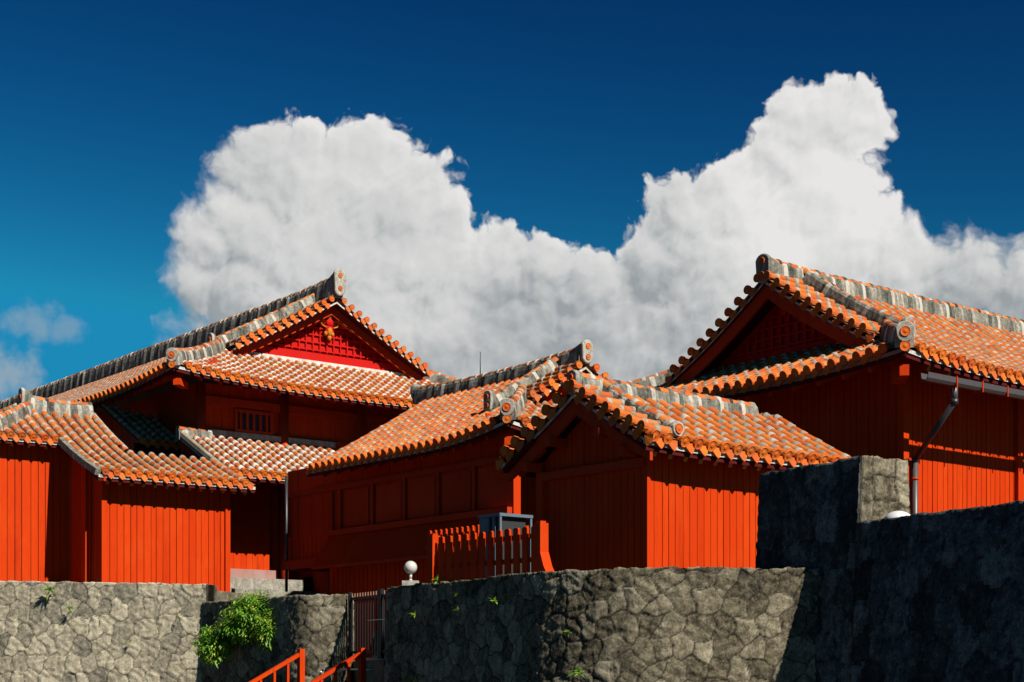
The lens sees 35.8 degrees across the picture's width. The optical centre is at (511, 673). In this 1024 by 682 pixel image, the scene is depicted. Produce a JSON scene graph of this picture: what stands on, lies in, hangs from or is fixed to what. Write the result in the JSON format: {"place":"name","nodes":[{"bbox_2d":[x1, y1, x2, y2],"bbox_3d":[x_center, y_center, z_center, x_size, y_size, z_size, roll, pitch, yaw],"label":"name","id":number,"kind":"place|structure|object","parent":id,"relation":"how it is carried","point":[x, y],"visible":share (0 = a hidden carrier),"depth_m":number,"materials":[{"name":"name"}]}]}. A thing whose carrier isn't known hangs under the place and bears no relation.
{"place":"outdoors","nodes":[
{"label":"outdoors","id":0,"kind":"place"},
{"bbox_2d":[217,591,268,600],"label":"terrace","id":1,"kind":"structure","parent":0,"point":[222,595],"depth_m":35.82,"materials":[{"name":"stone"}]},
{"bbox_2d":[0,388,254,591],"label":"outbuilding","id":2,"kind":"structure","parent":1,"relation":"on","point":[84,497],"depth_m":40.95,"materials":[{"name":"wood"}]},
{"bbox_2d":[99,403,181,458],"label":"lean to","id":3,"kind":"object","parent":1,"relation":"on","point":[153,434],"visible":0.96,"depth_m":46.05,"materials":[{"name":"tile"}]},
{"bbox_2d":[0,268,457,593],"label":"hall","id":4,"kind":"structure","parent":1,"relation":"on","point":[320,361],"depth_m":48.02,"materials":[{"name":"tile"}]},
{"bbox_2d":[234,409,272,434],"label":"window","id":5,"kind":"structure","parent":4,"relation":"in","point":[248,421],"depth_m":46.46,"materials":[{"name":"red wood"}]},
{"bbox_2d":[176,426,334,484],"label":"porch","id":6,"kind":"object","parent":1,"relation":"on","point":[258,461],"visible":0.63,"depth_m":45.10,"materials":[{"name":"tile"}]},
{"bbox_2d":[230,577,302,590],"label":"step","id":7,"kind":"object","parent":1,"relation":"on","point":[258,583],"visible":0.29,"depth_m":45.80,"materials":[{"name":"stone"}]},
{"bbox_2d":[230,568,275,578],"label":"door sill","id":8,"kind":"structure","parent":7,"relation":"on","point":[252,573],"depth_m":45.78,"materials":[{"name":"pink stone"}]},
{"bbox_2d":[230,588,319,596],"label":"step","id":9,"kind":"object","parent":1,"relation":"on","point":[271,593],"visible":0.21,"depth_m":45.62,"materials":[{"name":"stone"}]},
{"bbox_2d":[299,577,312,590],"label":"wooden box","id":10,"kind":"object","parent":1,"relation":"on","point":[307,583],"visible":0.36,"depth_m":46.77,"materials":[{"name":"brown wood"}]},
{"bbox_2d":[353,659,384,681],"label":"stone steps","id":11,"kind":"structure","parent":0,"point":[376,674],"depth_m":28.54,"materials":[{"name":"stone"}]},
{"bbox_2d":[319,668,371,675],"bbox_3d":[-2.879,0.400,28.963,1.540,1.000,0.058,0,0,27],"label":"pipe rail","id":12,"kind":"object","parent":11,"relation":"on","point":[327,669],"visible":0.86,"depth_m":29.09,"materials":[{"name":"metal"}]},
{"bbox_2d":[372,631,384,657],"bbox_3d":[-2.047,-0.575,34.019,1.800,0.650,0.700,0,0,-38],"label":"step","id":13,"kind":"object","parent":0,"point":[374,656],"visible":0.07,"depth_m":33.67,"materials":[{"name":"stone"}]},
{"bbox_2d":[385,613,386,663],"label":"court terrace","id":14,"kind":"structure","parent":0,"point":[385,632],"depth_m":26.18,"materials":[{"name":"stone"}]},
{"bbox_2d":[281,340,608,660],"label":"hall","id":15,"kind":"structure","parent":14,"relation":"on","point":[366,513],"depth_m":38.39,"materials":[{"name":"wood"}]},
{"bbox_2d":[425,525,478,580],"bbox_3d":[-1.015,-1.760,27.439,0.095,1.520,1.700,0,0,-38],"label":"picket fence","id":16,"kind":"object","parent":14,"relation":"on","point":[461,531],"visible":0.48,"depth_m":27.19,"materials":[{"name":"red paint"}]},
{"bbox_2d":[478,513,532,578],"bbox_3d":[-0.111,-1.815,26.332,0.700,1.630,0.600,0,0,-38],"label":"air conditioner","id":17,"kind":"object","parent":14,"relation":"on","point":[494,522],"visible":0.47,"depth_m":26.15,"materials":[{"name":"paint"}]},
{"bbox_2d":[495,369,850,571],"bbox_3d":[3.133,-2.999,27.750,5.653,3.998,3.980,0,0,-38],"label":"gatehouse","id":18,"kind":"object","parent":14,"relation":"on","point":[627,474],"visible":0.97,"depth_m":26.20,"materials":[{"name":"wood"}]},
{"bbox_2d":[0,0,1023,400],"label":"sky","id":19,"kind":"structure","parent":0,"point":[510,182],"materials":[{"name":"blue"}]},
{"bbox_2d":[628,253,1023,514],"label":"hall","id":20,"kind":"structure","parent":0,"point":[931,390],"depth_m":32.20,"materials":[{"name":"wood"}]},
{"label":"ground","id":21,"kind":"structure","parent":0,"visible":0},
{"bbox_2d":[0,580,216,681],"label":"stone wall","id":22,"kind":"structure","parent":21,"relation":"on","point":[89,636],"depth_m":35.28,"materials":[{"name":"grey stone"}]},
{"bbox_2d":[41,586,55,598],"bbox_3d":[-10.361,-1.801,35.429,0.364,0.374,0.242,0,0,0],"label":"weed","id":23,"kind":"object","parent":22,"relation":"on","point":[50,588],"visible":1,"depth_m":35.46,"materials":[{"name":"green plant"}]},
{"bbox_2d":[249,649,304,681],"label":"handrail","id":24,"kind":"object","parent":21,"relation":"on","point":[299,656],"visible":1,"depth_m":27.84,"materials":[{"name":"red paint"}]},
{"bbox_2d":[201,594,354,681],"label":"stone wall","id":25,"kind":"structure","parent":21,"relation":"on","point":[315,626],"depth_m":31.66,"materials":[{"name":"grey stone"}]},
{"bbox_2d":[191,589,277,667],"bbox_3d":[-5.504,-0.921,32.848,2.632,1.655,1.246,0,0,24],"label":"bush","id":26,"kind":"object","parent":25,"relation":"attached to","point":[245,620],"visible":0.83,"depth_m":32.69,"materials":[{"name":"green plant"}]},
{"bbox_2d":[348,589,386,657],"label":"iron gate","id":27,"kind":"structure","parent":25,"relation":"attached to","point":[380,595],"depth_m":30.32,"materials":[{"name":"metal"}]},
{"bbox_2d":[310,648,365,681],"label":"handrail","id":28,"kind":"object","parent":21,"relation":"on","point":[360,655],"visible":1,"depth_m":26.84,"materials":[{"name":"red paint"}]},
{"bbox_2d":[366,658,384,659],"bbox_3d":[-2.377,0.695,30.889,0.600,2.010,1.200,0,0,-38],"label":"threshold","id":29,"kind":"object","parent":21,"relation":"on","point":[374,658],"depth_m":30.77,"materials":[{"name":"stone"}]},
{"bbox_2d":[384,566,818,681],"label":"stone wall","id":30,"kind":"structure","parent":21,"relation":"on","point":[688,624],"depth_m":20.92,"materials":[{"name":"grey stone"}]},
{"bbox_2d":[402,561,418,585],"bbox_3d":[-1.620,-1.595,25.350,0.260,0.420,0.210,0,0,0],"label":"globe lamp","id":31,"kind":"object","parent":30,"relation":"on","point":[410,568],"visible":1,"depth_m":25.27,"materials":[{"name":"glass"}]},
{"bbox_2d":[427,521,553,582],"bbox_3d":[-0.348,-1.765,23.393,0.160,0.790,2.925,0,0,-38],"label":"picket fence","id":32,"kind":"object","parent":30,"relation":"on","point":[539,559],"visible":0.8,"depth_m":23.38,"materials":[{"name":"red paint"}]},
{"bbox_2d":[567,667,584,677],"bbox_3d":[0.827,-0.017,20.525,0.243,0.169,0.137,0,0,-20],"label":"weed","id":33,"kind":"object","parent":30,"relation":"on","point":[578,670],"visible":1,"depth_m":20.55,"materials":[{"name":"green plant"}]},
{"bbox_2d":[755,455,909,681],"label":"stone buttress","id":34,"kind":"structure","parent":21,"relation":"on","point":[810,516],"depth_m":20.39,"materials":[{"name":"grey stone"}]},
{"bbox_2d":[850,500,1023,681],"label":"stone wall","id":35,"kind":"structure","parent":21,"relation":"on","point":[939,596],"depth_m":18.60,"materials":[{"name":"grey stone"}]},
{"bbox_2d":[884,511,909,517],"bbox_3d":[4.799,-1.962,19.710,0.360,0.125,0.360,0,0,0],"label":"dome lamp","id":36,"kind":"object","parent":35,"relation":"on","point":[894,514],"visible":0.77,"depth_m":19.59,"materials":[{"name":"white glass"}]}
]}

